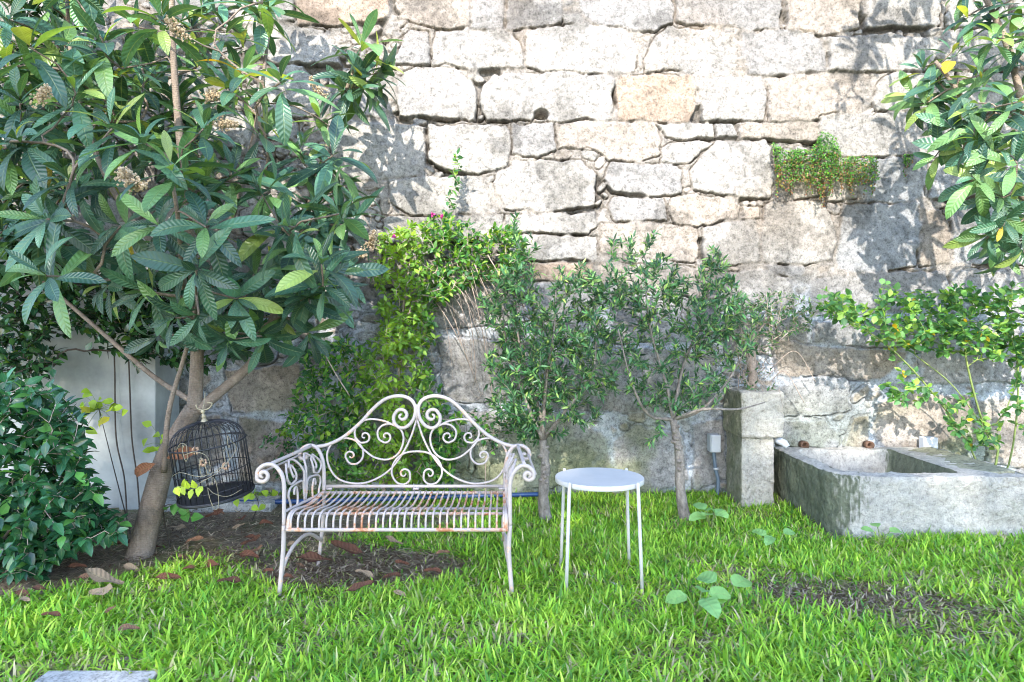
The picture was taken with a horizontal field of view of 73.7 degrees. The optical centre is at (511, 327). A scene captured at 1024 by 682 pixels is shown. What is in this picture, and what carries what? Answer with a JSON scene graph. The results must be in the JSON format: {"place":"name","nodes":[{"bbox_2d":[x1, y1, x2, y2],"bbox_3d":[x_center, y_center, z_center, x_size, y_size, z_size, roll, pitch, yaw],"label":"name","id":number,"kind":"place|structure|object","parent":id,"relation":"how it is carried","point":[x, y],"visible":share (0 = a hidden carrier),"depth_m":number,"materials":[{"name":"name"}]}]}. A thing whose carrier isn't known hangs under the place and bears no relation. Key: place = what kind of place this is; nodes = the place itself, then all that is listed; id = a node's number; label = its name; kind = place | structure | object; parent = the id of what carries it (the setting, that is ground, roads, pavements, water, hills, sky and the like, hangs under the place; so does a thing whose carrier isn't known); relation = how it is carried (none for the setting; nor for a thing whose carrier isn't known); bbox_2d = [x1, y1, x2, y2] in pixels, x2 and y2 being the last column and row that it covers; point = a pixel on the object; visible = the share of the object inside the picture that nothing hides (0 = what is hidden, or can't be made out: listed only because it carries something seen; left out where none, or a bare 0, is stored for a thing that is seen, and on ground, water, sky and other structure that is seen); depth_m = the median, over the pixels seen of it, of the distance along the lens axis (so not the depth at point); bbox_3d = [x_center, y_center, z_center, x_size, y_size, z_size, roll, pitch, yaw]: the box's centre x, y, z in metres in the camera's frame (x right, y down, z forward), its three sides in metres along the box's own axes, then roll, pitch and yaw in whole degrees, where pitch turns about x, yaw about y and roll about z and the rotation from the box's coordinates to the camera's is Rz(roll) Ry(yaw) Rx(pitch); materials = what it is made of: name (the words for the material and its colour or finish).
{"place":"outdoors","nodes":[
{"label":"outdoors","id":0,"kind":"place"},
{"bbox_2d":[325,356,349,395],"bbox_3d":[-1.114,0.279,4.301,0.013,0.327,0.244,0,0,33],"label":"pale stick","id":1,"kind":"object","parent":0,"point":[337,376],"visible":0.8,"depth_m":4.31,"materials":[{"name":"beige wood"}]},
{"bbox_2d":[0,492,1023,681],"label":"ground","id":2,"kind":"structure","parent":0,"point":[231,515],"depth_m":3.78,"materials":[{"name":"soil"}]},
{"bbox_2d":[0,367,131,585],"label":"camellia shrub","id":3,"kind":"object","parent":2,"relation":"on","point":[29,551],"visible":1,"depth_m":3.45,"materials":[{"name":"green plant"}]},
{"bbox_2d":[65,563,86,567],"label":"fallen leaf","id":4,"kind":"object","parent":2,"relation":"on","point":[73,565],"visible":1,"depth_m":3.59,"materials":[{"name":"brown plant"}]},
{"bbox_2d":[0,222,178,509],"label":"rendered wall","id":5,"kind":"structure","parent":2,"relation":"on","point":[77,372],"depth_m":4.98,"materials":[{"name":"white paint"}]},
{"bbox_2d":[125,307,139,506],"bbox_3d":[-2.673,0.538,4.822,0.230,1.565,0.027,0,0,36],"label":"vine stem","id":6,"kind":"object","parent":5,"relation":"attached to","point":[131,426],"visible":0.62,"depth_m":4.85,"materials":[{"name":"brown plant"}]},
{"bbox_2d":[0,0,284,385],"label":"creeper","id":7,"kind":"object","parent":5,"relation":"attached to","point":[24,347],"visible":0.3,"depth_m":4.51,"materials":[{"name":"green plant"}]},
{"bbox_2d":[34,671,157,681],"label":"paving slab","id":8,"kind":"structure","parent":2,"relation":"on","point":[91,676],"depth_m":2.49,"materials":[{"name":"grey stone"}]},
{"bbox_2d":[71,388,130,535],"bbox_3d":[-2.489,0.846,4.290,0.636,0.912,0.199,0,0,27],"label":"seedling","id":9,"kind":"object","parent":2,"relation":"on","point":[94,405],"visible":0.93,"depth_m":4.38,"materials":[{"name":"green plant"}]},
{"bbox_2d":[111,294,127,515],"bbox_3d":[-2.766,0.538,4.820,0.232,1.565,0.022,0,0,36],"label":"vine stem","id":10,"kind":"object","parent":2,"relation":"on","point":[116,434],"visible":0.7,"depth_m":4.85,"materials":[{"name":"brown plant"}]},
{"bbox_2d":[142,420,162,452],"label":"seedling","id":11,"kind":"object","parent":2,"relation":"on","point":[156,434],"visible":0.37,"depth_m":4.28,"materials":[{"name":"green plant"}]},
{"bbox_2d":[171,524,186,529],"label":"fallen leaf","id":12,"kind":"object","parent":2,"relation":"on","point":[180,526],"visible":1,"depth_m":4.27,"materials":[{"name":"brown plant"}]},
{"bbox_2d":[163,503,203,547],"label":"seedling","id":13,"kind":"object","parent":2,"relation":"on","point":[184,513],"visible":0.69,"depth_m":3.84,"materials":[{"name":"green plant"}]},
{"bbox_2d":[184,535,203,544],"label":"fallen leaf","id":14,"kind":"object","parent":2,"relation":"on","point":[198,537],"visible":0.95,"depth_m":4.08,"materials":[{"name":"brown plant"}]},
{"bbox_2d":[0,0,404,559],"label":"loquat tree","id":15,"kind":"object","parent":2,"relation":"on","point":[197,303],"visible":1,"depth_m":3.60,"materials":[{"name":"green plant"}]},
{"bbox_2d":[134,446,194,476],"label":"caught leaf","id":16,"kind":"object","parent":15,"relation":"attached to","point":[141,469],"visible":0.73,"depth_m":3.72,"materials":[{"name":"brown plant"}]},
{"bbox_2d":[167,392,254,509],"bbox_3d":[-1.602,0.638,3.645,0.423,0.587,0.420,0,0,0],"label":"birdcage","id":17,"kind":"object","parent":15,"relation":"hanging from","point":[215,494],"visible":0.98,"depth_m":3.58,"materials":[{"name":"metal"}]},
{"bbox_2d":[173,479,202,498],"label":"ivy sprig","id":18,"kind":"object","parent":17,"relation":"attached to","point":[178,490],"visible":1,"depth_m":3.44,"materials":[{"name":"green plant"}]},
{"bbox_2d":[200,458,206,466],"bbox_3d":[-1.617,0.709,3.576,0.044,0.046,0.022,0,0,0],"label":"flower ornament","id":19,"kind":"object","parent":17,"relation":"in","point":[201,464],"visible":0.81,"depth_m":3.57,"materials":[{"name":"beige plant"}]},
{"bbox_2d":[221,462,229,469],"bbox_3d":[-1.513,0.734,3.609,0.044,0.046,0.022,0,0,0],"label":"flower ornament","id":20,"kind":"object","parent":17,"relation":"in","point":[224,468],"visible":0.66,"depth_m":3.60,"materials":[{"name":"beige plant"}]},
{"bbox_2d":[205,509,223,516],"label":"fallen leaf","id":21,"kind":"object","parent":2,"relation":"on","point":[217,511],"visible":0.99,"depth_m":4.56,"materials":[{"name":"brown plant"}]},
{"bbox_2d":[164,495,281,512],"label":"concrete kerb","id":22,"kind":"structure","parent":2,"relation":"on","point":[268,501],"depth_m":4.86,"materials":[{"name":"grey concrete"}]},
{"bbox_2d":[229,523,244,528],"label":"fallen leaf","id":23,"kind":"object","parent":2,"relation":"on","point":[236,526],"visible":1,"depth_m":4.27,"materials":[{"name":"beige plant"}]},
{"bbox_2d":[235,549,258,557],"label":"fallen leaf","id":24,"kind":"object","parent":2,"relation":"on","point":[246,552],"visible":1,"depth_m":3.77,"materials":[{"name":"brown plant"}]},
{"bbox_2d":[240,534,259,544],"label":"fallen leaf","id":25,"kind":"object","parent":2,"relation":"on","point":[256,537],"visible":1,"depth_m":3.97,"materials":[{"name":"brown plant"}]},
{"bbox_2d":[244,534,255,537],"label":"fallen leaf","id":26,"kind":"object","parent":2,"relation":"on","point":[251,536],"visible":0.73,"depth_m":4.09,"materials":[{"name":"brown plant"}]},
{"bbox_2d":[233,489,277,519],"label":"seedling","id":27,"kind":"object","parent":2,"relation":"on","point":[252,497],"visible":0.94,"depth_m":4.48,"materials":[{"name":"green plant"}]},
{"bbox_2d":[259,519,272,523],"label":"fallen leaf","id":28,"kind":"object","parent":2,"relation":"on","point":[262,521],"visible":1,"depth_m":4.40,"materials":[{"name":"brown plant"}]},
{"bbox_2d":[263,568,273,571],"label":"fallen leaf","id":29,"kind":"object","parent":2,"relation":"on","point":[268,569],"visible":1,"depth_m":3.51,"materials":[{"name":"brown plant"}]},
{"bbox_2d":[283,573,293,577],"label":"fallen leaf","id":30,"kind":"object","parent":2,"relation":"on","point":[288,575],"visible":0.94,"depth_m":3.46,"materials":[{"name":"brown plant"}]},
{"bbox_2d":[296,551,331,561],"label":"fallen leaf","id":31,"kind":"object","parent":2,"relation":"on","point":[311,556],"visible":1,"depth_m":3.67,"materials":[{"name":"brown plant"}]},
{"bbox_2d":[331,540,364,553],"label":"fallen leaf","id":32,"kind":"object","parent":2,"relation":"on","point":[351,548],"visible":1,"depth_m":3.80,"materials":[{"name":"brown plant"}]},
{"bbox_2d":[355,569,373,577],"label":"fallen leaf","id":33,"kind":"object","parent":2,"relation":"on","point":[368,573],"visible":0.99,"depth_m":3.52,"materials":[{"name":"beige plant"}]},
{"bbox_2d":[382,572,400,577],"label":"fallen leaf","id":34,"kind":"object","parent":2,"relation":"on","point":[392,574],"visible":1,"depth_m":3.46,"materials":[{"name":"brown plant"}]},
{"bbox_2d":[384,535,402,543],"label":"fallen leaf","id":35,"kind":"object","parent":2,"relation":"on","point":[390,538],"visible":1,"depth_m":3.97,"materials":[{"name":"beige plant"}]},
{"bbox_2d":[255,394,536,595],"bbox_3d":[-0.567,0.839,3.526,1.374,0.946,0.448,0,0,0],"label":"garden bench","id":36,"kind":"object","parent":2,"relation":"on","point":[509,470],"visible":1,"depth_m":3.56,"materials":[{"name":"white paint"}]},
{"bbox_2d":[395,559,408,564],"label":"fallen leaf","id":37,"kind":"object","parent":2,"relation":"on","point":[401,561],"visible":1,"depth_m":3.64,"materials":[{"name":"brown plant"}]},
{"bbox_2d":[273,148,535,502],"bbox_3d":[-0.784,-0.021,4.958,1.923,2.685,0.622,0,0,0],"label":"climbing shrub","id":38,"kind":"object","parent":2,"relation":"on","point":[397,346],"visible":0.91,"depth_m":4.97,"materials":[{"name":"green plant"}]},
{"bbox_2d":[418,253,563,414],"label":"dry canes","id":39,"kind":"object","parent":38,"relation":"hanging from","point":[465,294],"visible":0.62,"depth_m":5.04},
{"bbox_2d":[423,567,441,572],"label":"fallen leaf","id":40,"kind":"object","parent":2,"relation":"on","point":[437,569],"visible":0.94,"depth_m":3.54,"materials":[{"name":"brown plant"}]},
{"bbox_2d":[436,550,449,553],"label":"fallen leaf","id":41,"kind":"object","parent":2,"relation":"on","point":[442,551],"visible":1,"depth_m":3.83,"materials":[{"name":"brown plant"}]},
{"bbox_2d":[0,0,1023,494],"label":"stone wall","id":42,"kind":"structure","parent":2,"relation":"on","point":[576,130],"depth_m":5.36,"materials":[{"name":"beige stone"}]},
{"bbox_2d":[259,432,303,497],"bbox_3d":[-1.714,1.036,5.108,0.377,0.528,0.314,0,0,0],"label":"ivy","id":43,"kind":"object","parent":42,"relation":"attached to","point":[288,445],"visible":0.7,"depth_m":5.11,"materials":[{"name":"green plant"}]},
{"bbox_2d":[467,408,512,489],"bbox_3d":[-0.168,0.954,5.127,0.370,0.693,0.322,0,0,0],"label":"ivy","id":44,"kind":"object","parent":42,"relation":"attached to","point":[486,426],"visible":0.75,"depth_m":5.13,"materials":[{"name":"green plant"}]},
{"bbox_2d":[707,433,720,494],"bbox_3d":[1.559,1.087,5.261,0.084,0.528,0.098,0,0,0],"label":"junction box","id":45,"kind":"object","parent":42,"relation":"attached to","point":[713,443],"visible":0.93,"depth_m":5.24,"materials":[{"name":"grey plastic"}]},
{"bbox_2d":[771,131,880,206],"bbox_3d":[2.425,-1.238,5.269,0.883,0.599,0.179,0,0,0],"label":"wall fern","id":46,"kind":"object","parent":42,"relation":"attached to","point":[795,164],"depth_m":5.25,"materials":[{"name":"green plant"}]},
{"bbox_2d":[900,151,913,176],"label":"wall fern","id":47,"kind":"object","parent":42,"relation":"attached to","point":[906,160],"depth_m":5.30,"materials":[{"name":"green plant"}]},
{"bbox_2d":[919,436,937,448],"bbox_3d":[3.217,0.912,5.271,0.110,0.130,0.078,0,0,0],"label":"junction box","id":48,"kind":"object","parent":42,"relation":"attached to","point":[928,441],"visible":0.59,"depth_m":5.23,"materials":[{"name":"plastic"}]},
{"bbox_2d":[0,483,1023,681],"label":"grass","id":49,"kind":"structure","parent":2,"relation":"on","point":[200,653],"depth_m":3.08,"materials":[{"name":"green plant"}]},
{"bbox_2d":[14,589,29,595],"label":"fallen leaf","id":50,"kind":"object","parent":49,"relation":"on","point":[23,591],"visible":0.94,"depth_m":3.24,"materials":[{"name":"brown plant"}]},
{"bbox_2d":[18,596,30,600],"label":"fallen leaf","id":51,"kind":"object","parent":49,"relation":"on","point":[24,598],"visible":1,"depth_m":3.16,"materials":[{"name":"beige plant"}]},
{"bbox_2d":[30,584,47,589],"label":"fallen leaf","id":52,"kind":"object","parent":49,"relation":"on","point":[38,587],"visible":1,"depth_m":3.28,"materials":[{"name":"brown plant"}]},
{"bbox_2d":[41,611,60,615],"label":"fallen leaf","id":53,"kind":"object","parent":49,"relation":"on","point":[54,613],"visible":1,"depth_m":3.00,"materials":[{"name":"brown plant"}]},
{"bbox_2d":[76,573,88,577],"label":"fallen leaf","id":54,"kind":"object","parent":49,"relation":"on","point":[84,575],"visible":0.48,"depth_m":3.44,"materials":[{"name":"brown plant"}]},
{"bbox_2d":[88,583,112,594],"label":"fallen leaf","id":55,"kind":"object","parent":49,"relation":"on","point":[100,591],"visible":1,"depth_m":3.21,"materials":[{"name":"beige plant"}]},
{"bbox_2d":[84,568,123,583],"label":"fallen leaf","id":56,"kind":"object","parent":49,"relation":"on","point":[98,575],"visible":1,"depth_m":3.35,"materials":[{"name":"beige plant"}]},
{"bbox_2d":[104,605,115,612],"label":"fallen leaf","id":57,"kind":"object","parent":49,"relation":"on","point":[108,609],"visible":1,"depth_m":3.02,"materials":[{"name":"brown plant"}]},
{"bbox_2d":[118,624,139,630],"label":"fallen leaf","id":58,"kind":"object","parent":49,"relation":"on","point":[125,626],"visible":0.94,"depth_m":2.86,"materials":[{"name":"brown plant"}]},
{"bbox_2d":[123,563,139,570],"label":"fallen leaf","id":59,"kind":"object","parent":49,"relation":"on","point":[129,566],"visible":1,"depth_m":3.54,"materials":[{"name":"beige plant"}]},
{"bbox_2d":[154,572,180,578],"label":"fallen leaf","id":60,"kind":"object","parent":49,"relation":"on","point":[164,575],"visible":1,"depth_m":3.45,"materials":[{"name":"brown plant"}]},
{"bbox_2d":[182,564,197,569],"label":"fallen leaf","id":61,"kind":"object","parent":49,"relation":"on","point":[189,566],"visible":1,"depth_m":3.58,"materials":[{"name":"brown plant"}]},
{"bbox_2d":[201,559,219,567],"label":"fallen leaf","id":62,"kind":"object","parent":49,"relation":"on","point":[212,562],"visible":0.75,"depth_m":3.62,"materials":[{"name":"brown plant"}]},
{"bbox_2d":[217,576,241,582],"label":"fallen leaf","id":63,"kind":"object","parent":49,"relation":"on","point":[236,579],"visible":1,"depth_m":3.40,"materials":[{"name":"brown plant"}]},
{"bbox_2d":[345,580,373,590],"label":"fallen leaf","id":64,"kind":"object","parent":49,"relation":"on","point":[355,586],"visible":1,"depth_m":3.27,"materials":[{"name":"brown plant"}]},
{"bbox_2d":[231,492,537,503],"bbox_3d":[-0.900,1.268,5.065,2.316,0.039,0.038,0,0,-7],"label":"blue pipe","id":65,"kind":"object","parent":49,"relation":"on","point":[519,494],"visible":0.5,"depth_m":5.06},
{"bbox_2d":[393,590,405,596],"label":"fallen leaf","id":66,"kind":"object","parent":49,"relation":"on","point":[399,592],"visible":0.92,"depth_m":3.24,"materials":[{"name":"beige plant"}]},
{"bbox_2d":[555,468,643,592],"bbox_3d":[0.448,1.034,3.500,0.453,0.553,0.453,0,0,0],"label":"side table","id":67,"kind":"object","parent":49,"relation":"on","point":[602,479],"visible":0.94,"depth_m":3.41,"materials":[{"name":"white metal"}]},
{"bbox_2d":[689,502,728,526],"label":"broadleaf weed","id":68,"kind":"object","parent":49,"relation":"on","point":[693,516],"visible":1,"depth_m":4.38,"materials":[{"name":"green plant"}]},
{"bbox_2d":[697,571,751,604],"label":"broadleaf weed","id":69,"kind":"object","parent":49,"relation":"on","point":[737,580],"visible":0.76,"depth_m":3.20,"materials":[{"name":"green plant"}]},
{"bbox_2d":[861,523,901,547],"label":"broadleaf weed","id":70,"kind":"object","parent":49,"relation":"on","point":[891,529],"visible":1,"depth_m":4.03,"materials":[{"name":"green plant"}]},
{"bbox_2d":[475,211,620,522],"bbox_3d":[0.264,0.264,4.629,1.054,2.183,0.899,0,0,0],"label":"olive tree","id":71,"kind":"object","parent":2,"relation":"on","point":[528,423],"visible":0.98,"depth_m":4.58,"materials":[{"name":"green plant"}]},
{"bbox_2d":[602,228,765,521],"bbox_3d":[1.177,0.331,4.686,1.218,2.054,0.885,0,0,0],"label":"olive tree","id":72,"kind":"object","parent":2,"relation":"on","point":[644,325],"visible":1,"depth_m":4.58,"materials":[{"name":"green plant"}]},
{"bbox_2d":[665,585,730,618],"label":"broadleaf weed","id":73,"kind":"object","parent":2,"relation":"on","point":[711,605],"visible":0.98,"depth_m":3.04,"materials":[{"name":"green plant"}]},
{"bbox_2d":[723,386,783,506],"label":"stone pillar","id":74,"kind":"structure","parent":2,"relation":"on","point":[752,432],"depth_m":4.96,"materials":[{"name":"stone"}]},
{"bbox_2d":[721,288,821,405],"bbox_3d":[1.943,0.142,5.110,0.851,0.891,0.470,0,0,0],"label":"pillar vine","id":75,"kind":"object","parent":74,"relation":"on","point":[752,363],"visible":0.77,"depth_m":5.09,"materials":[{"name":"green plant"}]},
{"bbox_2d":[770,371,803,401],"bbox_3d":[2.097,0.451,5.184,0.251,0.246,0.088,0,0,12],"label":"tendril","id":76,"kind":"object","parent":75,"relation":"attached to","point":[792,381],"visible":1,"depth_m":5.17},
{"bbox_2d":[772,351,815,381],"bbox_3d":[2.149,0.297,5.187,0.328,0.241,0.082,0,0,9],"label":"tendril","id":77,"kind":"object","parent":75,"relation":"attached to","point":[802,358],"visible":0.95,"depth_m":5.17},
{"bbox_2d":[773,437,789,448],"bbox_3d":[1.963,0.842,4.995,0.060,0.082,0.137,0,0,-37],"label":"water spout","id":78,"kind":"object","parent":74,"relation":"attached to","point":[784,443],"visible":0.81,"depth_m":4.97,"materials":[{"name":"plastic"}]},
{"bbox_2d":[752,528,794,553],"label":"broadleaf weed","id":79,"kind":"object","parent":2,"relation":"on","point":[768,539],"visible":0.98,"depth_m":3.92,"materials":[{"name":"green plant"}]},
{"bbox_2d":[773,446,1023,538],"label":"stone trough","id":80,"kind":"object","parent":2,"relation":"on","point":[842,490],"visible":0.98,"depth_m":4.28,"materials":[{"name":"stone"}]},
{"bbox_2d":[798,440,809,447],"bbox_3d":[2.272,0.915,5.320,0.068,0.068,0.060,0,0,0],"label":"pipe stub","id":81,"kind":"object","parent":80,"relation":"in","point":[803,444],"visible":0.93,"depth_m":5.30,"materials":[{"name":"metal"}]},
{"bbox_2d":[863,440,874,448],"bbox_3d":[2.777,0.915,5.320,0.068,0.068,0.060,0,0,0],"label":"pipe stub","id":82,"kind":"object","parent":80,"relation":"in","point":[869,444],"visible":0.98,"depth_m":5.30,"materials":[{"name":"metal"}]},
{"bbox_2d":[813,278,1023,467],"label":"rose bush","id":83,"kind":"object","parent":2,"relation":"on","point":[953,325],"visible":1,"depth_m":4.85,"materials":[{"name":"green plant"}]},
{"bbox_2d":[881,0,1023,276],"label":"loquat tree","id":84,"kind":"object","parent":2,"relation":"on","point":[988,178],"visible":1,"depth_m":4.04,"materials":[{"name":"green plant"}]}
]}

